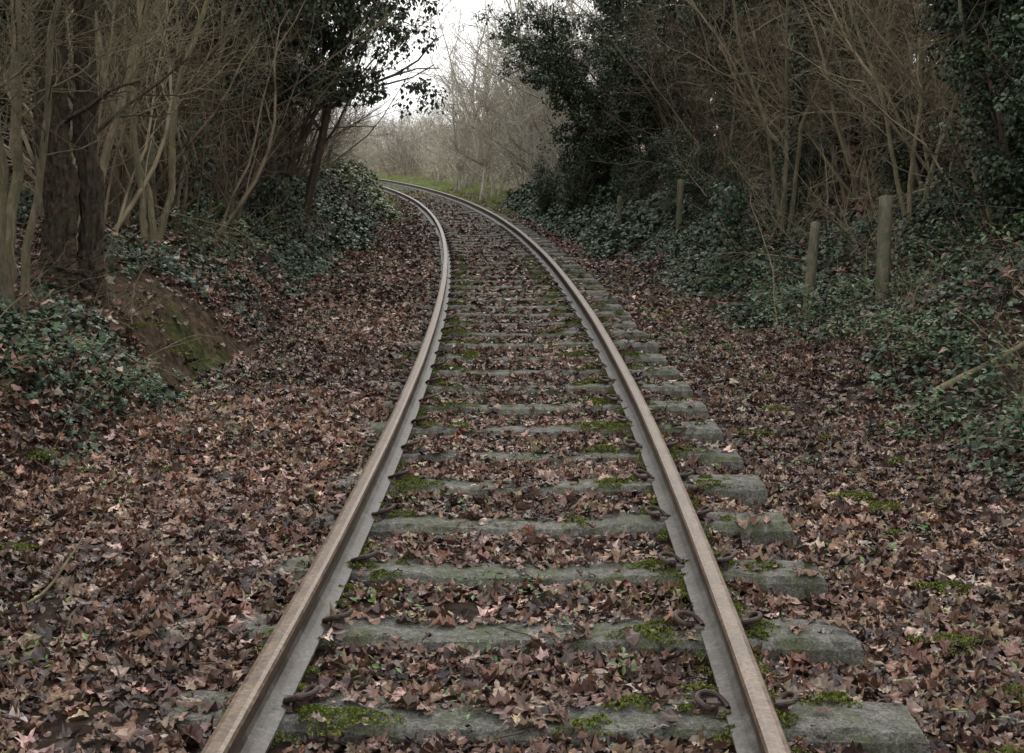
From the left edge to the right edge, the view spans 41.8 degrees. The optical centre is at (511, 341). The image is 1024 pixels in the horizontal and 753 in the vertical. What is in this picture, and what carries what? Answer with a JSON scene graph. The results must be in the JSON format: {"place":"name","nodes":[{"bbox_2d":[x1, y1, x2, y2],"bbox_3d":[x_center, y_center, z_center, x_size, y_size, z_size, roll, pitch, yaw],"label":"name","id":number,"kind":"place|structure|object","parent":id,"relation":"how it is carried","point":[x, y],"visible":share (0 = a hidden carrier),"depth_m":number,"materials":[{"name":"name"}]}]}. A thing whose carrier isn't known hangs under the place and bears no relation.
{"place":"outdoors","nodes":[
{"label":"outdoors","id":0,"kind":"place"},
{"bbox_2d":[0,76,1023,752],"bbox_3d":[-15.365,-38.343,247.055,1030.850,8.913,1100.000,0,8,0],"label":"ground","id":1,"kind":"structure","parent":0,"point":[208,348],"depth_m":8.38,"materials":[{"name":"brown soil"}]},
{"bbox_2d":[0,0,106,121],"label":"ivy clad tree","id":2,"kind":"object","parent":1,"relation":"on","point":[6,37],"visible":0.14,"depth_m":14.30,"materials":[{"name":"green plant"}]},
{"bbox_2d":[0,309,113,387],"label":"bramble","id":3,"kind":"object","parent":1,"relation":"on","point":[31,346],"visible":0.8,"depth_m":7.73,"materials":[{"name":"green plant"}]},
{"bbox_2d":[0,0,156,320],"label":"sapling","id":4,"kind":"object","parent":1,"relation":"on","point":[26,244],"visible":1,"depth_m":8.57,"materials":[{"name":"brown wood"}]},
{"bbox_2d":[0,0,182,287],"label":"sapling","id":5,"kind":"object","parent":1,"relation":"on","point":[12,194],"visible":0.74,"depth_m":9.12,"materials":[{"name":"brown wood"}]},
{"bbox_2d":[6,0,187,159],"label":"rough barked tree","id":6,"kind":"object","parent":1,"relation":"on","point":[108,12],"visible":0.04,"depth_m":14.21,"materials":[{"name":"brown plant"}]},
{"bbox_2d":[1,57,214,221],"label":"twiggy undergrowth","id":7,"kind":"object","parent":1,"relation":"on","point":[107,179],"visible":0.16,"depth_m":12.65,"materials":[{"name":"brown plant"}]},
{"bbox_2d":[24,0,217,308],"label":"rough barked tree","id":8,"kind":"object","parent":1,"relation":"on","point":[67,196],"visible":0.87,"depth_m":9.52,"materials":[{"name":"brown plant"}]},
{"bbox_2d":[22,0,229,229],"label":"sapling","id":9,"kind":"object","parent":1,"relation":"on","point":[112,212],"visible":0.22,"depth_m":13.05,"materials":[{"name":"brown plant"}]},
{"bbox_2d":[0,0,253,249],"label":"hazel shrub","id":10,"kind":"object","parent":1,"relation":"on","point":[123,215],"visible":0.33,"depth_m":12.00,"materials":[{"name":"brown plant"}]},
{"bbox_2d":[0,0,267,256],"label":"sapling","id":11,"kind":"object","parent":1,"relation":"on","point":[145,197],"visible":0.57,"depth_m":12.05,"materials":[{"name":"brown wood"}]},
{"bbox_2d":[9,127,260,221],"bbox_3d":[-4.115,-1.686,15.421,0.272,1.431,17.118,0,8,-2],"label":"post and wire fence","id":12,"kind":"object","parent":1,"relation":"on","point":[41,210],"visible":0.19,"depth_m":14.81,"materials":[{"name":"brown wood"}]},
{"bbox_2d":[25,0,268,253],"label":"sapling","id":13,"kind":"object","parent":1,"relation":"on","point":[134,50],"visible":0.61,"depth_m":10.69,"materials":[{"name":"brown wood"}]},
{"bbox_2d":[70,354,231,402],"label":"bramble","id":14,"kind":"object","parent":1,"relation":"on","point":[130,381],"visible":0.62,"depth_m":8.54,"materials":[{"name":"green plant"}]},
{"bbox_2d":[0,0,312,184],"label":"hazel shrub","id":15,"kind":"object","parent":1,"relation":"on","point":[209,55],"visible":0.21,"depth_m":15.39,"materials":[{"name":"brown plant"}]},
{"bbox_2d":[0,0,318,259],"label":"hazel shrub","id":16,"kind":"object","parent":1,"relation":"on","point":[159,182],"visible":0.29,"depth_m":13.31,"materials":[{"name":"brown plant"}]},
{"bbox_2d":[0,0,340,247],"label":"hazel shrub","id":17,"kind":"object","parent":1,"relation":"on","point":[182,177],"visible":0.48,"depth_m":15.24,"materials":[{"name":"brown plant"}]},
{"bbox_2d":[68,0,283,197],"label":"ivy clad tree","id":18,"kind":"object","parent":1,"relation":"on","point":[279,5],"visible":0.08,"depth_m":18.25,"materials":[{"name":"green plant"}]},
{"bbox_2d":[161,118,217,229],"bbox_3d":[-3.840,-1.956,16.073,0.638,1.420,0.647,0,8,0],"label":"ivy covered stump","id":19,"kind":"object","parent":1,"relation":"on","point":[203,205],"visible":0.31,"depth_m":15.94,"materials":[{"name":"green plant"}]},
{"bbox_2d":[127,0,264,146],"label":"ivy clad tree","id":20,"kind":"object","parent":1,"relation":"on","point":[240,106],"visible":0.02,"depth_m":19.45,"materials":[{"name":"green plant"}]},
{"bbox_2d":[133,201,307,262],"bbox_3d":[-3.199,-1.095,13.644,1.476,0.671,1.802,4,9,27],"label":"bramble","id":21,"kind":"object","parent":1,"relation":"on","point":[193,228],"visible":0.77,"depth_m":13.63,"materials":[{"name":"green plant"}]},
{"bbox_2d":[33,0,446,210],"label":"hazel shrub","id":22,"kind":"object","parent":1,"relation":"on","point":[160,203],"visible":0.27,"depth_m":16.39,"materials":[{"name":"brown plant"}]},
{"bbox_2d":[105,0,396,217],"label":"hazel shrub","id":23,"kind":"object","parent":1,"relation":"on","point":[236,165],"visible":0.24,"depth_m":18.52,"materials":[{"name":"brown plant"}]},
{"bbox_2d":[212,190,291,239],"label":"bramble","id":24,"kind":"object","parent":1,"relation":"on","point":[237,218],"visible":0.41,"depth_m":18.11,"materials":[{"name":"green plant"}]},
{"bbox_2d":[203,0,359,242],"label":"hazel shrub","id":25,"kind":"object","parent":1,"relation":"on","point":[262,146],"visible":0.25,"depth_m":20.32,"materials":[{"name":"brown plant"}]},
{"bbox_2d":[257,173,306,237],"bbox_3d":[-3.509,-2.035,20.423,0.782,1.061,0.751,0,8,0],"label":"ivy covered stump","id":26,"kind":"object","parent":1,"relation":"on","point":[282,181],"visible":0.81,"depth_m":20.23,"materials":[{"name":"green plant"}]},
{"bbox_2d":[218,0,429,213],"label":"hazel shrub","id":27,"kind":"object","parent":1,"relation":"on","point":[330,136],"visible":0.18,"depth_m":24.10,"materials":[{"name":"brown plant"}]},
{"bbox_2d":[209,0,447,237],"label":"ivy clad tree","id":28,"kind":"object","parent":1,"relation":"on","point":[332,43],"visible":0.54,"depth_m":21.26,"materials":[{"name":"green plant"}]},
{"bbox_2d":[239,0,476,175],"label":"distant bare tree","id":29,"kind":"object","parent":1,"relation":"on","point":[353,115],"visible":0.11,"depth_m":30.08,"materials":[{"name":"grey plant"}]},
{"bbox_2d":[367,113,433,176],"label":"distant shrub","id":30,"kind":"object","parent":1,"relation":"on","point":[411,158],"visible":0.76,"depth_m":72.03,"materials":[{"name":"brown plant"}]},
{"bbox_2d":[333,173,522,220],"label":"grass verge","id":31,"kind":"object","parent":1,"relation":"on","point":[445,182],"depth_m":53.33,"materials":[{"name":"green plant"}]},
{"bbox_2d":[414,107,501,188],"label":"distant shrub","id":32,"kind":"object","parent":1,"relation":"on","point":[471,176],"visible":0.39,"depth_m":54.42,"materials":[{"name":"brown plant"}]},
{"bbox_2d":[406,0,540,199],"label":"distant bare tree","id":33,"kind":"object","parent":1,"relation":"on","point":[484,160],"visible":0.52,"depth_m":46.47,"materials":[{"name":"brown plant"}]},
{"bbox_2d":[419,0,529,190],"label":"distant bare tree","id":34,"kind":"object","parent":1,"relation":"on","point":[459,174],"visible":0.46,"depth_m":54.13,"materials":[{"name":"grey plant"}]},
{"bbox_2d":[409,0,598,179],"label":"distant bare tree","id":35,"kind":"object","parent":1,"relation":"on","point":[436,80],"visible":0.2,"depth_m":58.58,"materials":[{"name":"grey plant"}]},
{"bbox_2d":[471,89,548,189],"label":"distant shrub","id":36,"kind":"object","parent":1,"relation":"on","point":[517,169],"visible":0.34,"depth_m":43.77,"materials":[{"name":"brown plant"}]},
{"bbox_2d":[0,188,1023,752],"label":"fallen leaves","id":37,"kind":"object","parent":1,"relation":"on","point":[122,533],"depth_m":6.33,"materials":[{"name":"brown plant"}]},
{"bbox_2d":[0,146,1023,495],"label":"ivy ground cover","id":38,"kind":"object","parent":1,"relation":"on","point":[358,230],"visible":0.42,"depth_m":13.99,"materials":[{"name":"green plant"}]},
{"bbox_2d":[0,255,1023,752],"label":"moss","id":39,"kind":"object","parent":1,"relation":"on","point":[592,721],"visible":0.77,"depth_m":5.70,"materials":[{"name":"green plant"}]},
{"bbox_2d":[0,64,1023,457],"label":"leaf litter on banks","id":40,"kind":"object","parent":1,"relation":"on","point":[282,286],"visible":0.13,"depth_m":11.01,"materials":[{"name":"plant"}]},
{"bbox_2d":[0,261,1023,749],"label":"seedlings","id":41,"kind":"object","parent":1,"relation":"on","point":[372,599],"visible":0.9,"depth_m":6.76,"materials":[{"name":"green plant"}]},
{"bbox_2d":[0,272,1023,739],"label":"twigs on ground","id":42,"kind":"object","parent":1,"relation":"on","point":[470,500],"visible":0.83,"depth_m":6.83,"materials":[{"name":"brown wood"}]},
{"bbox_2d":[0,177,1023,462],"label":"dead stems","id":43,"kind":"object","parent":1,"relation":"on","point":[332,257],"visible":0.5,"depth_m":9.91,"materials":[{"name":"brown wood"}]},
{"bbox_2d":[429,0,605,176],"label":"distant bare tree","id":44,"kind":"object","parent":1,"relation":"on","point":[544,116],"visible":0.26,"depth_m":39.02,"materials":[{"name":"brown plant"}]},
{"bbox_2d":[454,0,584,191],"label":"distant bare tree","id":45,"kind":"object","parent":1,"relation":"on","point":[514,108],"visible":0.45,"depth_m":42.23,"materials":[{"name":"brown plant"}]},
{"bbox_2d":[448,0,596,182],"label":"distant bare tree","id":46,"kind":"object","parent":1,"relation":"on","point":[516,9],"visible":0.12,"depth_m":50.17,"materials":[{"name":"grey plant"}]},
{"bbox_2d":[503,86,573,184],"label":"distant shrub","id":47,"kind":"object","parent":1,"relation":"on","point":[534,151],"visible":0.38,"depth_m":40.94,"materials":[{"name":"brown plant"}]},
{"bbox_2d":[156,179,928,752],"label":"railway track","id":48,"kind":"structure","parent":1,"relation":"on","point":[262,707],"depth_m":5.54,"materials":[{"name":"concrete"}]},
{"bbox_2d":[529,167,567,216],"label":"ivy bush","id":49,"kind":"object","parent":1,"relation":"on","point":[546,197],"visible":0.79,"depth_m":33.69,"materials":[{"name":"green plant"}]},
{"bbox_2d":[513,89,588,205],"bbox_3d":[1.358,-5.543,37.034,3.199,3.379,3.273,-1,13,20],"label":"distant shrub","id":50,"kind":"object","parent":1,"relation":"on","point":[554,152],"visible":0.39,"depth_m":36.86,"materials":[{"name":"brown plant"}]},
{"bbox_2d":[529,146,580,192],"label":"ivy bush","id":51,"kind":"object","parent":1,"relation":"on","point":[560,158],"visible":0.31,"depth_m":36.87,"materials":[{"name":"green plant"}]},
{"bbox_2d":[473,0,666,172],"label":"ivy clad tree","id":52,"kind":"object","parent":1,"relation":"on","point":[514,39],"visible":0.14,"depth_m":35.25,"materials":[{"name":"green plant"}]},
{"bbox_2d":[554,140,601,219],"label":"ivy bush","id":53,"kind":"object","parent":1,"relation":"on","point":[575,195],"visible":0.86,"depth_m":30.68,"materials":[{"name":"green plant"}]},
{"bbox_2d":[486,0,686,207],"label":"ivy clad tree","id":54,"kind":"object","parent":1,"relation":"on","point":[567,85],"visible":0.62,"depth_m":30.74,"materials":[{"name":"green plant"}]},
{"bbox_2d":[483,0,781,188],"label":"hazel shrub","id":55,"kind":"object","parent":1,"relation":"on","point":[693,115],"visible":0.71,"depth_m":24.64,"materials":[{"name":"brown plant"}]},
{"bbox_2d":[607,147,663,213],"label":"ivy bush","id":56,"kind":"object","parent":1,"relation":"on","point":[649,179],"visible":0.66,"depth_m":27.63,"materials":[{"name":"green plant"}]},
{"bbox_2d":[561,0,724,191],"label":"ivy clad tree","id":57,"kind":"object","parent":1,"relation":"on","point":[627,78],"visible":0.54,"depth_m":26.96,"materials":[{"name":"green plant"}]},
{"bbox_2d":[568,0,725,197],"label":"hazel shrub","id":58,"kind":"object","parent":1,"relation":"on","point":[633,119],"visible":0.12,"depth_m":28.42,"materials":[{"name":"brown plant"}]},
{"bbox_2d":[597,0,741,165],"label":"hazel shrub","id":59,"kind":"object","parent":1,"relation":"on","point":[696,91],"visible":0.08,"depth_m":27.35,"materials":[{"name":"brown plant"}]},
{"bbox_2d":[644,123,723,203],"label":"ivy bush","id":60,"kind":"object","parent":1,"relation":"on","point":[657,144],"visible":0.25,"depth_m":23.42,"materials":[{"name":"green plant"}]},
{"bbox_2d":[658,139,758,224],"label":"ivy bush","id":61,"kind":"object","parent":1,"relation":"on","point":[687,184],"visible":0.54,"depth_m":21.66,"materials":[{"name":"green plant"}]},
{"bbox_2d":[674,247,780,296],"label":"bramble","id":62,"kind":"object","parent":1,"relation":"on","point":[740,266],"visible":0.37,"depth_m":16.02,"materials":[{"name":"green plant"}]},
{"bbox_2d":[705,179,750,291],"bbox_3d":[2.639,-1.244,16.387,0.535,1.476,0.529,0,8,0],"label":"ivy covered stump","id":63,"kind":"object","parent":1,"relation":"on","point":[727,209],"visible":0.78,"depth_m":16.27,"materials":[{"name":"green plant"}]},
{"bbox_2d":[662,0,826,177],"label":"ivy clad tree","id":64,"kind":"object","parent":1,"relation":"on","point":[707,12],"visible":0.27,"depth_m":24.17,"materials":[{"name":"green plant"}]},
{"bbox_2d":[639,0,874,173],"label":"hazel shrub","id":65,"kind":"object","parent":1,"relation":"on","point":[719,41],"visible":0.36,"depth_m":19.52,"materials":[{"name":"brown plant"}]},
{"bbox_2d":[619,0,901,177],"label":"hazel shrub","id":66,"kind":"object","parent":1,"relation":"on","point":[742,137],"visible":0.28,"depth_m":23.75,"materials":[{"name":"brown plant"}]},
{"bbox_2d":[661,0,873,241],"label":"sapling","id":67,"kind":"object","parent":1,"relation":"on","point":[786,161],"visible":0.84,"depth_m":17.31,"materials":[{"name":"brown wood"}]},
{"bbox_2d":[717,249,826,292],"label":"bramble","id":68,"kind":"object","parent":1,"relation":"on","point":[775,271],"visible":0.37,"depth_m":14.90,"materials":[{"name":"green plant"}]},
{"bbox_2d":[660,120,895,271],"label":"twiggy undergrowth","id":69,"kind":"object","parent":1,"relation":"on","point":[801,225],"visible":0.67,"depth_m":17.18,"materials":[{"name":"brown plant"}]},
{"bbox_2d":[726,125,833,228],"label":"twiggy undergrowth","id":70,"kind":"object","parent":1,"relation":"on","point":[755,197],"visible":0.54,"depth_m":18.40,"materials":[{"name":"brown plant"}]},
{"bbox_2d":[695,0,865,150],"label":"hazel shrub","id":71,"kind":"object","parent":1,"relation":"on","point":[781,60],"visible":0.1,"depth_m":21.88,"materials":[{"name":"brown plant"}]},
{"bbox_2d":[635,0,927,177],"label":"hazel shrub","id":72,"kind":"object","parent":1,"relation":"on","point":[762,92],"visible":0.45,"depth_m":20.78,"materials":[{"name":"brown plant"}]},
{"bbox_2d":[726,276,836,318],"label":"bramble","id":73,"kind":"object","parent":1,"relation":"on","point":[782,289],"visible":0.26,"depth_m":13.68,"materials":[{"name":"green plant"}]},
{"bbox_2d":[778,0,813,231],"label":"ivy covered trunk","id":74,"kind":"object","parent":1,"relation":"on","point":[792,155],"visible":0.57,"depth_m":17.47,"materials":[{"name":"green plant"}]},
{"bbox_2d":[670,0,936,141],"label":"hazel shrub","id":75,"kind":"object","parent":1,"relation":"on","point":[760,62],"visible":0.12,"depth_m":23.18,"materials":[{"name":"brown plant"}]},
{"bbox_2d":[657,89,970,282],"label":"twiggy undergrowth","id":76,"kind":"object","parent":1,"relation":"on","point":[826,215],"visible":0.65,"depth_m":15.36,"materials":[{"name":"brown plant"}]},
{"bbox_2d":[768,113,861,218],"bbox_3d":[4.337,-2.428,19.078,1.423,1.627,1.814,0,11,11],"label":"ivy bush","id":77,"kind":"object","parent":1,"relation":"on","point":[817,167],"visible":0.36,"depth_m":19.00,"materials":[{"name":"green plant"}]},
{"bbox_2d":[617,179,1023,324],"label":"post and wire fence","id":78,"kind":"object","parent":1,"relation":"on","point":[884,232],"visible":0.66,"depth_m":11.74,"materials":[{"name":"brown wood"}]},
{"bbox_2d":[746,279,897,346],"bbox_3d":[2.740,-0.199,11.470,1.498,0.712,1.815,2,8,14],"label":"bramble","id":79,"kind":"object","parent":1,"relation":"on","point":[813,312],"visible":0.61,"depth_m":11.46,"materials":[{"name":"green plant"}]},
{"bbox_2d":[731,0,924,161],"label":"ivy clad tree","id":80,"kind":"object","parent":1,"relation":"on","point":[754,2],"visible":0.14,"depth_m":18.62,"materials":[{"name":"green plant"}]},
{"bbox_2d":[721,0,945,219],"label":"hazel shrub","id":81,"kind":"object","parent":1,"relation":"on","point":[846,186],"visible":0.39,"depth_m":17.76,"materials":[{"name":"brown plant"}]},
{"bbox_2d":[728,0,976,204],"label":"hazel shrub","id":82,"kind":"object","parent":1,"relation":"on","point":[843,147],"visible":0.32,"depth_m":16.86,"materials":[{"name":"brown plant"}]},
{"bbox_2d":[730,0,976,152],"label":"hazel shrub","id":83,"kind":"object","parent":1,"relation":"on","point":[821,16],"visible":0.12,"depth_m":17.73,"materials":[{"name":"brown plant"}]},
{"bbox_2d":[746,0,991,237],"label":"sapling","id":84,"kind":"object","parent":1,"relation":"on","point":[887,123],"visible":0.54,"depth_m":14.07,"materials":[{"name":"brown plant"}]},
{"bbox_2d":[803,154,946,278],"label":"twiggy undergrowth","id":85,"kind":"object","parent":1,"relation":"on","point":[867,246],"visible":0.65,"depth_m":13.07,"materials":[{"name":"brown plant"}]},
{"bbox_2d":[800,253,957,309],"bbox_3d":[3.485,-0.498,11.796,1.507,0.544,1.244,-2,8,-13],"label":"bramble","id":86,"kind":"object","parent":1,"relation":"on","point":[910,280],"visible":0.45,"depth_m":11.87,"materials":[{"name":"green plant"}]},
{"bbox_2d":[771,0,992,222],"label":"hazel shrub","id":87,"kind":"object","parent":1,"relation":"on","point":[925,164],"visible":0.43,"depth_m":15.02,"materials":[{"name":"brown plant"}]},
{"bbox_2d":[816,0,956,152],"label":"rough barked tree","id":88,"kind":"object","parent":1,"relation":"on","point":[871,14],"visible":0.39,"depth_m":16.14,"materials":[{"name":"plant"}]},
{"bbox_2d":[759,0,1023,228],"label":"hazel shrub","id":89,"kind":"object","parent":1,"relation":"on","point":[956,151],"visible":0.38,"depth_m":12.62,"materials":[{"name":"brown plant"}]},
{"bbox_2d":[841,297,953,342],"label":"bramble","id":90,"kind":"object","parent":1,"relation":"on","point":[898,321],"visible":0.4,"depth_m":10.41,"materials":[{"name":"green plant"}]},
{"bbox_2d":[802,295,1009,361],"bbox_3d":[3.003,-0.076,9.832,1.739,0.501,1.249,6,10,35],"label":"bramble","id":91,"kind":"object","parent":1,"relation":"on","point":[904,334],"visible":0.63,"depth_m":9.85,"materials":[{"name":"green plant"}]},
{"bbox_2d":[861,81,960,215],"bbox_3d":[4.728,-2.196,15.846,1.035,1.807,1.288,-3,9,-19],"label":"ivy bush","id":92,"kind":"object","parent":1,"relation":"on","point":[903,177],"visible":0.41,"depth_m":15.78,"materials":[{"name":"green plant"}]},
{"bbox_2d":[816,0,1007,199],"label":"hazel shrub","id":93,"kind":"object","parent":1,"relation":"on","point":[907,93],"visible":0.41,"depth_m":14.47,"materials":[{"name":"brown plant"}]},
{"bbox_2d":[861,363,1020,443],"bbox_3d":[2.821,0.384,8.547,1.319,0.683,1.756,-1,8,-10],"label":"bramble","id":94,"kind":"object","parent":1,"relation":"on","point":[934,393],"visible":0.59,"depth_m":8.35,"materials":[{"name":"green plant"}]},
{"bbox_2d":[866,225,1023,295],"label":"bramble","id":95,"kind":"object","parent":1,"relation":"on","point":[950,267],"visible":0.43,"depth_m":11.71,"materials":[{"name":"green plant"}]},
{"bbox_2d":[892,208,997,258],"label":"bramble","id":96,"kind":"object","parent":1,"relation":"on","point":[949,231],"visible":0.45,"depth_m":12.80,"materials":[{"name":"green plant"}]},
{"bbox_2d":[879,316,1020,362],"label":"bramble","id":97,"kind":"object","parent":1,"relation":"on","point":[934,342],"visible":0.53,"depth_m":9.28,"materials":[{"name":"green plant"}]},
{"bbox_2d":[878,0,1023,240],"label":"sapling","id":98,"kind":"object","parent":1,"relation":"on","point":[982,211],"visible":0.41,"depth_m":12.21,"materials":[{"name":"brown plant"}]},
{"bbox_2d":[887,0,1023,209],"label":"ivy clad tree","id":99,"kind":"object","parent":1,"relation":"on","point":[955,26],"visible":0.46,"depth_m":12.34,"materials":[{"name":"green plant"}]},
{"bbox_2d":[904,371,1023,453],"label":"bramble","id":100,"kind":"object","parent":1,"relation":"on","point":[1012,410],"visible":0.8,"depth_m":7.79,"materials":[{"name":"green plant"}]},
{"bbox_2d":[919,3,1023,241],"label":"ivy bush","id":101,"kind":"object","parent":1,"relation":"on","point":[1008,165],"visible":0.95,"depth_m":11.76,"materials":[{"name":"green plant"}]},
{"bbox_2d":[950,320,1023,378],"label":"bramble","id":102,"kind":"object","parent":1,"relation":"on","point":[998,355],"visible":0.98,"depth_m":8.57,"materials":[{"name":"green plant"}]},
{"bbox_2d":[298,0,936,148],"label":"sky","id":103,"kind":"structure","parent":0,"point":[417,53],"materials":[{"name":"white"}]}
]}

